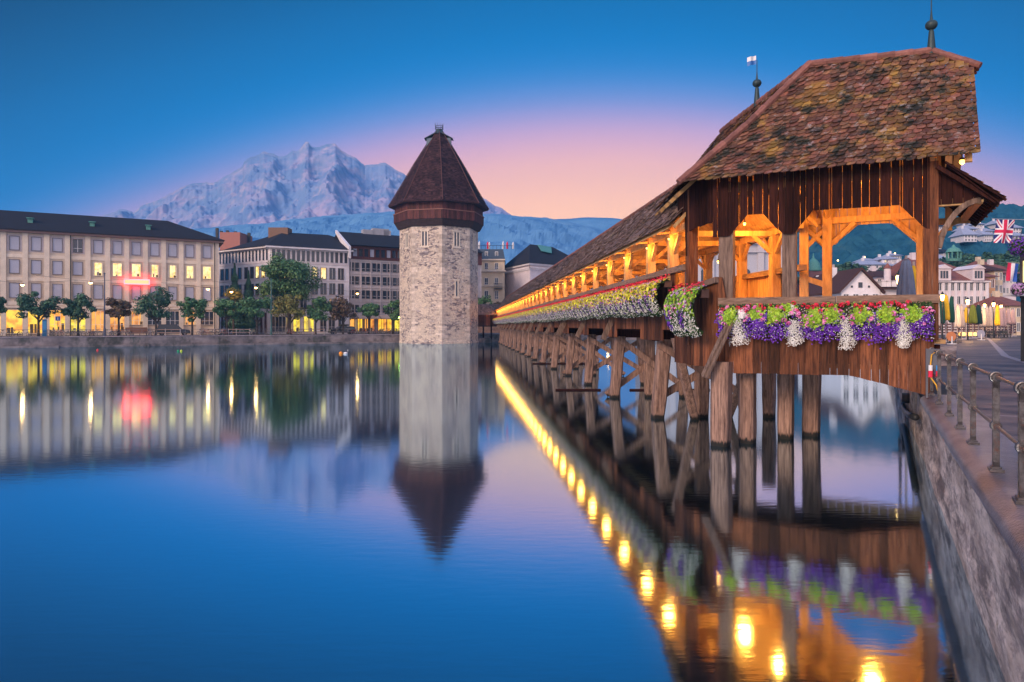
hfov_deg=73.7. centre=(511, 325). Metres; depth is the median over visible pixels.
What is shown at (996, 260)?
tree
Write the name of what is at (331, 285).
window
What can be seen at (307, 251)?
window
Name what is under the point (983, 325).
market umbrella
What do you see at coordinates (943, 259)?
tree
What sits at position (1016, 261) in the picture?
tree
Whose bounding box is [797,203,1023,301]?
forest hill
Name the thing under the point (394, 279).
window
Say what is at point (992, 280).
window
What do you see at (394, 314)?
tree
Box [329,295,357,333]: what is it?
tree
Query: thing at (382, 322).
shop window
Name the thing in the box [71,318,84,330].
shop window
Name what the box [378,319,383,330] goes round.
shop window
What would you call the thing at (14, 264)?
window
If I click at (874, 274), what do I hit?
castle house
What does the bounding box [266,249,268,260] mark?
window
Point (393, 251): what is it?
window
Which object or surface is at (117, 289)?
window
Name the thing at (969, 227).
hillside villa
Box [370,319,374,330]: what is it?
shop window
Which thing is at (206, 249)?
window
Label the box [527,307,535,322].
flower box
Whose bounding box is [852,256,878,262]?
hillside villa
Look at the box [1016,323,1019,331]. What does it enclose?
window
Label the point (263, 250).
window
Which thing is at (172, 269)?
window
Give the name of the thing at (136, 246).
window
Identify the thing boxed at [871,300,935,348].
flower box
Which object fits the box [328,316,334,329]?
shop window
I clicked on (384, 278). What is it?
window
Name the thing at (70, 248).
office building
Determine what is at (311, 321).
shop window
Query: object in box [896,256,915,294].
market umbrella
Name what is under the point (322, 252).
window
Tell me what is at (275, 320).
shop window
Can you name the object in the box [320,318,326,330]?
shop window
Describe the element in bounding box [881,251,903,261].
hillside villa
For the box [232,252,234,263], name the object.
window
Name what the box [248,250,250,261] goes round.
window
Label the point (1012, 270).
striped flag
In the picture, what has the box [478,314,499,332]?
terrace wall
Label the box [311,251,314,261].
window
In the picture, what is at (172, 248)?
window
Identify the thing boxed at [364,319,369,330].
shop window
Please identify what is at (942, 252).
hillside villa
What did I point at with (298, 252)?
window
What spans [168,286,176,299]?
window
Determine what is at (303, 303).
window
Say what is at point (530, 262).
theatre building
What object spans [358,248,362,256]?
window
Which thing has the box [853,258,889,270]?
hillside villa
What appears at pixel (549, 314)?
flower box
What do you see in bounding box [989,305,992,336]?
market umbrella
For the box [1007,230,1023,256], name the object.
flower basket
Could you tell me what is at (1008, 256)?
tree
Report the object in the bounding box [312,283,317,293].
window
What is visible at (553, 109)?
sky
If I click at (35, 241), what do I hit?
window
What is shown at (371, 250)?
window
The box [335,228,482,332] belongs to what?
grey building
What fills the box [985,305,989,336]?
market umbrella
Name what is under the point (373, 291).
window
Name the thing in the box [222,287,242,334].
tree
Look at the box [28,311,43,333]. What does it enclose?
shop window
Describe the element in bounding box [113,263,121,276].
window
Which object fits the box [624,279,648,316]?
flower box
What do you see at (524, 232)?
hill
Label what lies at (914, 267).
market umbrella
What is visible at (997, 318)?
market umbrella
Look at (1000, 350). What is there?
promenade drain strip
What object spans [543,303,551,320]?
flower box
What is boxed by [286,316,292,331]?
shop window
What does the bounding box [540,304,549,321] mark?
flower box
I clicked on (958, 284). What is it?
window
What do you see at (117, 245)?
window
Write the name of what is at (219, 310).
tree
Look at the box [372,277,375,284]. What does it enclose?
window
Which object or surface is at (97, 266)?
window
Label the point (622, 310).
flower box
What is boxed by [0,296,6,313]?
tree
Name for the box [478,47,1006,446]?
covered bridge
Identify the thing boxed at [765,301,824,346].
flower box
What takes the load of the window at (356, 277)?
in the grey building at (374, 264)
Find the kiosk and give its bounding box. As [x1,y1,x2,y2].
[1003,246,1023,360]
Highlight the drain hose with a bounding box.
[900,393,919,420]
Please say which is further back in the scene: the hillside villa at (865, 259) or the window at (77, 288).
the hillside villa at (865, 259)
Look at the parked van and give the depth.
108.49 m
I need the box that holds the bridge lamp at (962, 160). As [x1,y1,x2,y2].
[959,154,964,164]
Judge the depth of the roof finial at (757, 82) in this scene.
22.07 m
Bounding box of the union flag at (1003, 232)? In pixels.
[994,219,1023,242]
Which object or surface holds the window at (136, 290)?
in the office building at (70, 248)
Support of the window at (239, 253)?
in the corner building at (327, 256)
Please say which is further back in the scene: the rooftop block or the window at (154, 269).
the rooftop block
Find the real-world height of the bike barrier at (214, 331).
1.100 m
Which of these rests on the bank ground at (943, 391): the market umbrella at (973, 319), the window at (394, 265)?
the market umbrella at (973, 319)
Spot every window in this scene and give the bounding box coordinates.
[6,310,21,333]
[9,236,19,249]
[9,259,19,273]
[9,283,19,297]
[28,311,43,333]
[31,237,40,250]
[31,260,40,273]
[31,283,40,297]
[49,310,64,330]
[52,238,62,251]
[52,261,62,274]
[52,284,62,298]
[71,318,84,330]
[73,239,82,252]
[73,261,82,274]
[73,284,82,298]
[91,310,103,330]
[93,240,102,253]
[93,262,102,275]
[93,285,102,298]
[110,315,123,330]
[113,241,121,254]
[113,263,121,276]
[113,285,121,298]
[129,311,142,324]
[132,242,140,254]
[132,264,140,276]
[132,286,140,299]
[148,316,160,324]
[150,243,158,255]
[150,264,158,277]
[150,286,158,295]
[166,311,178,324]
[168,244,176,256]
[168,265,176,277]
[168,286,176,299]
[184,312,195,324]
[185,244,193,257]
[185,266,193,278]
[185,287,193,299]
[201,311,212,324]
[203,245,210,257]
[203,266,210,278]
[203,287,210,300]
[219,253,221,264]
[220,269,223,280]
[220,286,223,296]
[222,253,224,263]
[225,253,227,263]
[225,269,228,279]
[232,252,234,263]
[235,252,237,262]
[238,251,240,262]
[238,268,241,278]
[244,267,247,278]
[245,251,247,261]
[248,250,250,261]
[250,267,253,278]
[252,250,254,261]
[255,250,257,261]
[255,266,258,277]
[255,284,258,294]
[262,249,264,260]
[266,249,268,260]
[271,248,275,259]
[272,316,278,331]
[279,316,285,331]
[282,249,285,260]
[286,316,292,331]
[287,249,290,260]
[291,250,295,259]
[293,319,299,331]
[296,250,300,261]
[300,298,306,308]
[301,250,305,261]
[303,316,309,331]
[306,250,309,261]
[307,318,313,331]
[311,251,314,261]
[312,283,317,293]
[316,251,319,262]
[320,267,326,278]
[320,283,326,294]
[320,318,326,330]
[321,251,324,262]
[325,251,328,262]
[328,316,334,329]
[329,268,334,278]
[329,283,334,294]
[330,252,333,262]
[335,252,338,262]
[338,268,343,279]
[338,283,343,294]
[339,252,342,263]
[344,252,347,263]
[349,319,357,330]
[353,248,357,256]
[354,319,363,330]
[355,262,358,270]
[355,276,358,284]
[355,290,358,298]
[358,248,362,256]
[360,319,366,330]
[364,249,368,256]
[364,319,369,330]
[366,263,369,270]
[366,277,369,284]
[366,290,369,298]
[370,249,373,256]
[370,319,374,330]
[372,263,375,271]
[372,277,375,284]
[372,290,375,298]
[375,249,379,257]
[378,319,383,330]
[381,250,384,257]
[381,319,388,330]
[383,264,386,271]
[383,277,386,284]
[383,291,386,298]
[386,250,390,257]
[386,319,391,330]
[392,250,395,258]
[393,264,396,272]
[393,278,396,285]
[393,291,396,298]
[394,319,399,330]
[858,282,862,287]
[957,283,960,290]
[957,296,960,303]
[991,279,994,287]
[1016,308,1019,316]
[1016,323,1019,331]
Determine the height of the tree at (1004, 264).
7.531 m
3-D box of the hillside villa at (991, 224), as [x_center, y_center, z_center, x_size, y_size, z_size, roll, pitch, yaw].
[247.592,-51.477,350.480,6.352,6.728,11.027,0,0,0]
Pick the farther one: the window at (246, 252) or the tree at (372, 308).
the window at (246, 252)
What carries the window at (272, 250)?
in the corner building at (327, 256)
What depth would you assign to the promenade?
22.52 m
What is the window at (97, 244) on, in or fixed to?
in the office building at (70, 248)
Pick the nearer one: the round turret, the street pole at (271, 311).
the street pole at (271, 311)
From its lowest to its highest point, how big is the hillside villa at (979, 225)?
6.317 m
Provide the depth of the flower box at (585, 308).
31.42 m
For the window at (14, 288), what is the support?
in the office building at (70, 248)
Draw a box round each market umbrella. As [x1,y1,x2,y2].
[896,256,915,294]
[912,262,915,287]
[939,297,946,341]
[944,293,949,341]
[946,295,956,340]
[954,304,962,339]
[960,304,965,338]
[964,306,970,338]
[969,304,977,337]
[974,304,982,337]
[980,304,986,337]
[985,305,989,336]
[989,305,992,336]
[994,304,999,337]
[999,307,1003,336]
[1003,307,1006,336]
[1006,308,1011,336]
[1010,308,1015,335]
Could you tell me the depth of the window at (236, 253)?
136.09 m
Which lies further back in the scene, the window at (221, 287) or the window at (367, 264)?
the window at (367, 264)
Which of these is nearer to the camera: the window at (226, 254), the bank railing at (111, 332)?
the bank railing at (111, 332)
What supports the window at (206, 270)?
in the office building at (70, 248)
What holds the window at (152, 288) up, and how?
in the office building at (70, 248)
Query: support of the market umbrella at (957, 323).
on the promenade
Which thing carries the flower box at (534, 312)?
attached to the covered bridge
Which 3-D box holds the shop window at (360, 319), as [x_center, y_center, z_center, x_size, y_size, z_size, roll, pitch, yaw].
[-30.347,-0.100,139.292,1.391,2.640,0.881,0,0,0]
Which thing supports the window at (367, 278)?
in the grey building at (374, 264)
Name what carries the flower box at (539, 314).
attached to the covered bridge
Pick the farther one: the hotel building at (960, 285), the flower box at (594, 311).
the hotel building at (960, 285)
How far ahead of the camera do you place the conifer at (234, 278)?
124.50 m
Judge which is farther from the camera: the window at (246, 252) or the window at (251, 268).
the window at (246, 252)
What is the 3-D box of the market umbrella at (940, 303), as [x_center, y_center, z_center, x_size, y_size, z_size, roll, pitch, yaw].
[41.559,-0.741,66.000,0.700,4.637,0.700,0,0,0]
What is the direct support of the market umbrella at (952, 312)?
on the promenade
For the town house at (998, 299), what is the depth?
113.80 m
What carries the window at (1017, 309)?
in the town house at (998, 299)
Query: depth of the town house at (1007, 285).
130.00 m
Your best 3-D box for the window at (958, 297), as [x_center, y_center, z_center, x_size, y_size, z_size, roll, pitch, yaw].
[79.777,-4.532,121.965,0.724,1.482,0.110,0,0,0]
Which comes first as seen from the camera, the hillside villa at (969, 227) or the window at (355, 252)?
the window at (355, 252)
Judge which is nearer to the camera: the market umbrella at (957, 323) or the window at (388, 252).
the market umbrella at (957, 323)
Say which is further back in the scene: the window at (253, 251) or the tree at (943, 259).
the tree at (943, 259)
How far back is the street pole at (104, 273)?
102.49 m
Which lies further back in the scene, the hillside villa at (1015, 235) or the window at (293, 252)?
the hillside villa at (1015, 235)
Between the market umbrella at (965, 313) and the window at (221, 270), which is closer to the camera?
the market umbrella at (965, 313)
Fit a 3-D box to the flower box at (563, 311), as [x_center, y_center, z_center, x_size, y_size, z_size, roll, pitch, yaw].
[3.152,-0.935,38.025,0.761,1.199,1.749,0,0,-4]
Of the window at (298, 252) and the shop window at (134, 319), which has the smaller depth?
the shop window at (134, 319)
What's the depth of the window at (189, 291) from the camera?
119.72 m
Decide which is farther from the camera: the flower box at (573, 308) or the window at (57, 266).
the window at (57, 266)
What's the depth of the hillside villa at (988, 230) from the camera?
313.89 m
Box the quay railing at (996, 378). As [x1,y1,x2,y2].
[928,347,1023,504]
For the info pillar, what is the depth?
98.57 m
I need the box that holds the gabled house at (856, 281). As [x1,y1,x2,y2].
[797,267,896,335]
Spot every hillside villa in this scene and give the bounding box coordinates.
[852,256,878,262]
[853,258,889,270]
[874,254,887,262]
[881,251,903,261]
[884,253,899,263]
[939,248,948,257]
[948,226,979,243]
[951,224,978,231]
[967,223,984,230]
[975,226,994,232]
[977,228,993,242]
[983,219,996,228]
[993,232,1023,242]
[1013,224,1023,232]
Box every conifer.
[220,263,248,333]
[238,270,259,333]
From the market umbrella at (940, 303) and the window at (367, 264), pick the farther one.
the window at (367, 264)
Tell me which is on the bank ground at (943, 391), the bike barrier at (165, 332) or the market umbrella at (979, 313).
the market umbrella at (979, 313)
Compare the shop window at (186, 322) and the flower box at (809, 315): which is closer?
the flower box at (809, 315)
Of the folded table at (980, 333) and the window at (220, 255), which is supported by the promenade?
the folded table at (980, 333)
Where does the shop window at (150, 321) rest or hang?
in the office building at (70, 248)
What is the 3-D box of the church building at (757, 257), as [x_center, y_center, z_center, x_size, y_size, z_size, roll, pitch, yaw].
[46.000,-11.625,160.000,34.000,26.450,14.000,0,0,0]
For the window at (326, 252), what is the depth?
135.29 m
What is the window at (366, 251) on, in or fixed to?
in the grey building at (374, 264)
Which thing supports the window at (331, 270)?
in the corner building at (327, 256)
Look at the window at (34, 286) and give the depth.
109.27 m
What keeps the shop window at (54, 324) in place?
in the office building at (70, 248)
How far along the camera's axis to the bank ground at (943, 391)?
20.73 m
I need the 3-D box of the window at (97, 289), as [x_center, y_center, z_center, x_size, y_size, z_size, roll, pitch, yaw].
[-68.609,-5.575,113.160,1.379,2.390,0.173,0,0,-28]
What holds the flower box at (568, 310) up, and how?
attached to the covered bridge
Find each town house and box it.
[965,257,1006,267]
[968,291,1020,334]
[977,259,1005,296]
[984,273,999,296]
[987,259,1019,300]
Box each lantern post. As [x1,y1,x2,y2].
[940,292,944,338]
[966,297,969,339]
[992,300,994,333]
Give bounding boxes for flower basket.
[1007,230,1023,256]
[1010,275,1023,295]
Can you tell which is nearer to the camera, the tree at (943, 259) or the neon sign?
the neon sign
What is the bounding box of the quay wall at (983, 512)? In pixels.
[897,380,1023,681]
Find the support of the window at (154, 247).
in the office building at (70, 248)
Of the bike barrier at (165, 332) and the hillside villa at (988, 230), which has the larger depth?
the hillside villa at (988, 230)
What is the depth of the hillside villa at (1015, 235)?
301.62 m
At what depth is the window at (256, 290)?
132.25 m
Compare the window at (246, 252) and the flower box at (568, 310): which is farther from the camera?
the window at (246, 252)
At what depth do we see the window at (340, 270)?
136.69 m
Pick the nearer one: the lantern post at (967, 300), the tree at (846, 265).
the lantern post at (967, 300)
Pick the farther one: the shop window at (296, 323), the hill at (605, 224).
the hill at (605, 224)
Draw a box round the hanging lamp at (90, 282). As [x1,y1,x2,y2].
[36,275,141,283]
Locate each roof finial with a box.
[747,56,761,106]
[925,0,937,59]
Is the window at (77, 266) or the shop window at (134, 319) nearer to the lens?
the window at (77, 266)
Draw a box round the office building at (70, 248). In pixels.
[0,210,224,335]
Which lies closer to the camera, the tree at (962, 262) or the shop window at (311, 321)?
the shop window at (311, 321)
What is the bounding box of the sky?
[0,0,1023,218]
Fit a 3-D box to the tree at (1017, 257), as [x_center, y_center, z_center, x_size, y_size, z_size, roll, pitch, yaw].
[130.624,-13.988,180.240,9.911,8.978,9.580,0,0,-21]
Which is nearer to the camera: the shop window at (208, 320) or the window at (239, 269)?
the shop window at (208, 320)
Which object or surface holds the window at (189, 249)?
in the office building at (70, 248)
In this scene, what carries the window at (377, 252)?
in the grey building at (374, 264)
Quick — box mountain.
[101,142,510,228]
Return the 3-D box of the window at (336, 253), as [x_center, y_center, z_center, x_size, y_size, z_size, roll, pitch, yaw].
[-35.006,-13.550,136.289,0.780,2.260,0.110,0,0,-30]
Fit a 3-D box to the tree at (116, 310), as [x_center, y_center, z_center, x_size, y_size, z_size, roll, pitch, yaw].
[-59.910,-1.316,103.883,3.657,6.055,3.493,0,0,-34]
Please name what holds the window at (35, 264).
in the office building at (70, 248)
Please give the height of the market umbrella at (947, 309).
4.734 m
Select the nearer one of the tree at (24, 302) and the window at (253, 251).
the tree at (24, 302)
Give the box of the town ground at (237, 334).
[13,333,481,336]
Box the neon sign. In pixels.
[124,279,149,284]
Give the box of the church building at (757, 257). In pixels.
[635,243,781,284]
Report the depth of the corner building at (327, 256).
134.99 m
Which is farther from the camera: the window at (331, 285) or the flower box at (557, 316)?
the window at (331, 285)
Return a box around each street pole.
[103,272,105,335]
[270,278,271,334]
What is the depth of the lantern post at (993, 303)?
87.96 m
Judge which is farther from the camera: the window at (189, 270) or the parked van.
the window at (189, 270)
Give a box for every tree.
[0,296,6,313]
[14,291,61,335]
[60,293,96,335]
[105,297,131,335]
[132,286,174,335]
[175,297,208,334]
[212,298,240,334]
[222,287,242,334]
[236,296,278,334]
[256,251,323,333]
[270,294,306,334]
[306,296,331,334]
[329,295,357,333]
[357,303,379,333]
[383,299,399,333]
[478,295,492,303]
[835,261,851,268]
[851,263,868,271]
[939,252,975,265]
[952,258,971,266]
[963,255,978,261]
[972,256,1006,263]
[981,252,1005,260]
[994,261,1019,278]
[997,250,1019,259]
[1006,256,1019,261]
[1010,259,1019,283]
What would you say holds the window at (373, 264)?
in the grey building at (374, 264)
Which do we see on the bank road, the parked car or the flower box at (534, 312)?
the parked car
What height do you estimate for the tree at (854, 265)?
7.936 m
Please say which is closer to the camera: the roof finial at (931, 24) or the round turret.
the roof finial at (931, 24)
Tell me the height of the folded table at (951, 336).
1.066 m
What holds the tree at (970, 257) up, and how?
on the forest hill at (869, 241)
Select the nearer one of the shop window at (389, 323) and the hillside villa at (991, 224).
the shop window at (389, 323)
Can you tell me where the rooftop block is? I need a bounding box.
[215,228,251,249]
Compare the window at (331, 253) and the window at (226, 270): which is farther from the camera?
the window at (226, 270)
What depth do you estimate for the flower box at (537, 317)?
51.19 m
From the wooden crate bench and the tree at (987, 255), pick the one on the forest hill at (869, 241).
the tree at (987, 255)
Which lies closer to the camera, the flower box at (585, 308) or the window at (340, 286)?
the flower box at (585, 308)
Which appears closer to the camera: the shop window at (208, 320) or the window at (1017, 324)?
the window at (1017, 324)
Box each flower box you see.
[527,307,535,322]
[531,307,538,321]
[533,306,539,321]
[535,305,542,322]
[538,305,544,321]
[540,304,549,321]
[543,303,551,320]
[546,302,556,320]
[549,303,559,320]
[553,300,563,319]
[557,299,567,319]
[561,298,571,318]
[565,297,577,318]
[570,294,587,320]
[575,294,590,319]
[581,291,600,317]
[588,290,605,318]
[595,287,615,316]
[604,286,622,316]
[613,283,637,317]
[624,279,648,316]
[636,274,671,316]
[663,281,708,337]
[714,303,768,346]
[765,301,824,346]
[819,300,878,349]
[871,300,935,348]
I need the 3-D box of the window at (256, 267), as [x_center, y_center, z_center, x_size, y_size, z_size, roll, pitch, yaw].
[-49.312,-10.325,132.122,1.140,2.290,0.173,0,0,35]
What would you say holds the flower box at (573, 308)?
attached to the covered bridge
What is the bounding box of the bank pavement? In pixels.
[25,333,488,336]
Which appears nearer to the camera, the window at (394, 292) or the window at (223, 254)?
the window at (223, 254)
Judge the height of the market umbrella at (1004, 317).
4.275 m
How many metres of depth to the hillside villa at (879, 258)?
254.78 m
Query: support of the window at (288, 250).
in the corner building at (327, 256)
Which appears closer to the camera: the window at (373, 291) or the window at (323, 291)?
the window at (323, 291)
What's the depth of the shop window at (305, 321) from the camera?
133.29 m
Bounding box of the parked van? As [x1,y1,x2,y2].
[157,324,189,335]
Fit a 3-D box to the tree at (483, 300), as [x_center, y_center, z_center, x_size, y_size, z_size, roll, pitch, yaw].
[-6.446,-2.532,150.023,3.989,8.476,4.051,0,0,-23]
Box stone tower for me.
[388,123,488,343]
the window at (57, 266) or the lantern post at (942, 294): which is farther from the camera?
the window at (57, 266)
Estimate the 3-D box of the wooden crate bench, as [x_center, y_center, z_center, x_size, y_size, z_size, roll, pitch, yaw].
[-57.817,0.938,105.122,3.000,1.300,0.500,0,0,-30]
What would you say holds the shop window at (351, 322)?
in the grey building at (374, 264)
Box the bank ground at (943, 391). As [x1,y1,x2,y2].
[918,335,1020,396]
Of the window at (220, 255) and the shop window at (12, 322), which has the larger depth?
the window at (220, 255)
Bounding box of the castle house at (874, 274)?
[867,266,892,280]
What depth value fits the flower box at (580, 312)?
32.67 m
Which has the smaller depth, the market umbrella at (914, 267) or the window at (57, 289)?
the market umbrella at (914, 267)
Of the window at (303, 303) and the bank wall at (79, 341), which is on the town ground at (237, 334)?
the bank wall at (79, 341)
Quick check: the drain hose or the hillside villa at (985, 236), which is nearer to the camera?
the drain hose
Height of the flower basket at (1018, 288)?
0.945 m
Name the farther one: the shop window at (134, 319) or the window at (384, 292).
the window at (384, 292)
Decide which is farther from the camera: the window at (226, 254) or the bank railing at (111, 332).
the window at (226, 254)
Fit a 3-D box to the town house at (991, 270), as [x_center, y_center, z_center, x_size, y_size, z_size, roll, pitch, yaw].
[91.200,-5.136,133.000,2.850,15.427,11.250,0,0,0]
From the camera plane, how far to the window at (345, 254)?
137.19 m
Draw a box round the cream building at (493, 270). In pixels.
[478,241,513,303]
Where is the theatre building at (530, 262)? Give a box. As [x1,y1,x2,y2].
[505,244,577,305]
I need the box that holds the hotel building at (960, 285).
[891,245,990,334]
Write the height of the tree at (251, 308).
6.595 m
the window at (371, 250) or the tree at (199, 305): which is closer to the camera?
the tree at (199, 305)
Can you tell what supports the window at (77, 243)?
in the office building at (70, 248)
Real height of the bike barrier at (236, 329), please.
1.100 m
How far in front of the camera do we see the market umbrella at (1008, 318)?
97.82 m
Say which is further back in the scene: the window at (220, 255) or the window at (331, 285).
the window at (220, 255)
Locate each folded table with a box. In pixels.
[946,332,956,343]
[977,330,984,339]
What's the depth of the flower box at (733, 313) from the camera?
17.41 m
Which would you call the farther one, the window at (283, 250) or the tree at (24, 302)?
the window at (283, 250)
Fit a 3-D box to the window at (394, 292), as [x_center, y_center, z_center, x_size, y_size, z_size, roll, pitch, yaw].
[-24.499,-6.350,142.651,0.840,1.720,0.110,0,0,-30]
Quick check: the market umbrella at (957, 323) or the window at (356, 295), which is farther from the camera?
the window at (356, 295)
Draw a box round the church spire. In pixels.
[809,253,821,277]
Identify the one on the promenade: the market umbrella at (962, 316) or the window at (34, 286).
the market umbrella at (962, 316)
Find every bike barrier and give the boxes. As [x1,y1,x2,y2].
[149,329,180,335]
[200,329,228,334]
[222,328,249,334]
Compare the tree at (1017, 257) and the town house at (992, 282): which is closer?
the town house at (992, 282)
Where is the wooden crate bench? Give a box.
[125,327,147,335]
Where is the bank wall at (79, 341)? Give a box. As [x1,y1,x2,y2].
[0,333,607,347]
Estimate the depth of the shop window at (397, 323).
142.97 m
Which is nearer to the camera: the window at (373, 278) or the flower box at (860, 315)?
the flower box at (860, 315)
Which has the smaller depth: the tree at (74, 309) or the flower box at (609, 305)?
the flower box at (609, 305)
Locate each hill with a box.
[193,211,623,289]
[554,217,621,230]
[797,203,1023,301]
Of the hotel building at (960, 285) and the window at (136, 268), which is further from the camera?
the hotel building at (960, 285)
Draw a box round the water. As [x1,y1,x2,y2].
[0,340,1005,681]
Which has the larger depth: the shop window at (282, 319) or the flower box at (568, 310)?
the shop window at (282, 319)
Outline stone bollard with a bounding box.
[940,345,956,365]
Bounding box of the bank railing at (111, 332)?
[6,329,370,336]
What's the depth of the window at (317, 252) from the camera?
134.52 m
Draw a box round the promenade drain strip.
[987,338,1023,362]
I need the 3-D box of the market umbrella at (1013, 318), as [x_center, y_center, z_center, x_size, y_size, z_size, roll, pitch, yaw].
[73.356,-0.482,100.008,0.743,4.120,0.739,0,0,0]
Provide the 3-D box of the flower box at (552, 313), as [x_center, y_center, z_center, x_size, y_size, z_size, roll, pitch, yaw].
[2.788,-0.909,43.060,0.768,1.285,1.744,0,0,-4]
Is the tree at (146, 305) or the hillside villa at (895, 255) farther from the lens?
the hillside villa at (895, 255)
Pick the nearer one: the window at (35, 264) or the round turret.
the window at (35, 264)
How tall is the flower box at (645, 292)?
1.296 m
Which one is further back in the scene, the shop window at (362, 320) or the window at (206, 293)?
the shop window at (362, 320)
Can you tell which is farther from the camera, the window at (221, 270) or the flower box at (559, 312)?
the window at (221, 270)
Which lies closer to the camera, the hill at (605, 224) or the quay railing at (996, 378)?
the quay railing at (996, 378)
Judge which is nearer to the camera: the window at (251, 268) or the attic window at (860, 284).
the attic window at (860, 284)
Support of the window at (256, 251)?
in the corner building at (327, 256)
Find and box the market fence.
[939,321,1015,333]
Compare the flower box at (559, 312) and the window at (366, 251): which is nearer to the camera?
the flower box at (559, 312)
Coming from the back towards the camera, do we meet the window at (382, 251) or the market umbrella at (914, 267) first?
the window at (382, 251)
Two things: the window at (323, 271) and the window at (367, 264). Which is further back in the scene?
the window at (367, 264)
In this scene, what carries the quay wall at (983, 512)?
on the bank ground at (943, 391)
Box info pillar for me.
[42,319,46,335]
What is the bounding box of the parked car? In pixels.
[328,324,355,333]
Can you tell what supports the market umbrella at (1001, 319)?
on the bank ground at (943, 391)
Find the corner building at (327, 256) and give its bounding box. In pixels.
[219,227,361,333]
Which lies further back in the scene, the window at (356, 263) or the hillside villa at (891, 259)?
the hillside villa at (891, 259)
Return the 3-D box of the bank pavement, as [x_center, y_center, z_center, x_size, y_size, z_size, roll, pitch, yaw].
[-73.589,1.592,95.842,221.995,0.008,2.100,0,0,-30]
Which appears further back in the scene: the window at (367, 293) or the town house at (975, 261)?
the town house at (975, 261)
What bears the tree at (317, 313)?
on the bank pavement
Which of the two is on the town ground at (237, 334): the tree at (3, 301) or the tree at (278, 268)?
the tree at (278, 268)
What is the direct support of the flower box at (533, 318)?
attached to the covered bridge
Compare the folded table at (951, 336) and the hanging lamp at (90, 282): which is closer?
the folded table at (951, 336)
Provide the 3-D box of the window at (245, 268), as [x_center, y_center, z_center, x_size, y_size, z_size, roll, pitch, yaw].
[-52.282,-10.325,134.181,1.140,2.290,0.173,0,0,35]
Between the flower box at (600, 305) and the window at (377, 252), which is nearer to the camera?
the flower box at (600, 305)
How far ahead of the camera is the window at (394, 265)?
142.72 m
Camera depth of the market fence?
107.32 m
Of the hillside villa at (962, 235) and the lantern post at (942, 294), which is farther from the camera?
the hillside villa at (962, 235)
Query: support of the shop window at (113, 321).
in the office building at (70, 248)
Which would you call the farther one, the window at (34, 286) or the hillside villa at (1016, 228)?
the hillside villa at (1016, 228)
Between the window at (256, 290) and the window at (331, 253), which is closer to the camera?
the window at (256, 290)
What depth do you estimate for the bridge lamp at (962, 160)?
15.62 m
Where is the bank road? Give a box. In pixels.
[1,334,318,336]
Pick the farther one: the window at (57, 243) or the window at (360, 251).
the window at (360, 251)
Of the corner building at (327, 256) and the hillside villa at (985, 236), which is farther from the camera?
the hillside villa at (985, 236)
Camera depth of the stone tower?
118.22 m
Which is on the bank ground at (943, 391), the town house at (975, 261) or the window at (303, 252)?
the town house at (975, 261)
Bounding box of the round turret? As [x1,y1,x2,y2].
[883,263,891,280]
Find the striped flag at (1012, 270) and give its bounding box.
[1006,262,1017,281]
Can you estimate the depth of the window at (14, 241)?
107.84 m
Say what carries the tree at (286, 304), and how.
on the bank pavement
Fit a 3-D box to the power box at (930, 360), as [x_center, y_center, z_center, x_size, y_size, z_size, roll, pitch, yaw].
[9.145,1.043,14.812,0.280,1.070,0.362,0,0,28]
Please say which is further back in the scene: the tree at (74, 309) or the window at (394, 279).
the window at (394, 279)
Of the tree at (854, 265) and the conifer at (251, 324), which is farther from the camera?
the tree at (854, 265)
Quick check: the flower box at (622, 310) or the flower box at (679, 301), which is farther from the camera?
the flower box at (622, 310)
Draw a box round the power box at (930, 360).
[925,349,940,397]
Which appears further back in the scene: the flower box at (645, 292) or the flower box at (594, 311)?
the flower box at (594, 311)
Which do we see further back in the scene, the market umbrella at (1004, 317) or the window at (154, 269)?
the window at (154, 269)
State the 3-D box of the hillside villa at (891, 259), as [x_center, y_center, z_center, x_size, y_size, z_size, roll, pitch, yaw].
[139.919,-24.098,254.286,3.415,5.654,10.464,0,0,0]
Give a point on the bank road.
(164, 335)
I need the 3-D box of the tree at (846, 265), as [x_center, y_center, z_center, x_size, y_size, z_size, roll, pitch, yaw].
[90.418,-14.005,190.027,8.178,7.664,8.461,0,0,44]
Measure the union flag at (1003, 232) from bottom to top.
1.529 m
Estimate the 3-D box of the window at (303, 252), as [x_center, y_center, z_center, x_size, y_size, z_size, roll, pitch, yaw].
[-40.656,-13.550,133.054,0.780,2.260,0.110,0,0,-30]
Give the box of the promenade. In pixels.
[934,338,1023,440]

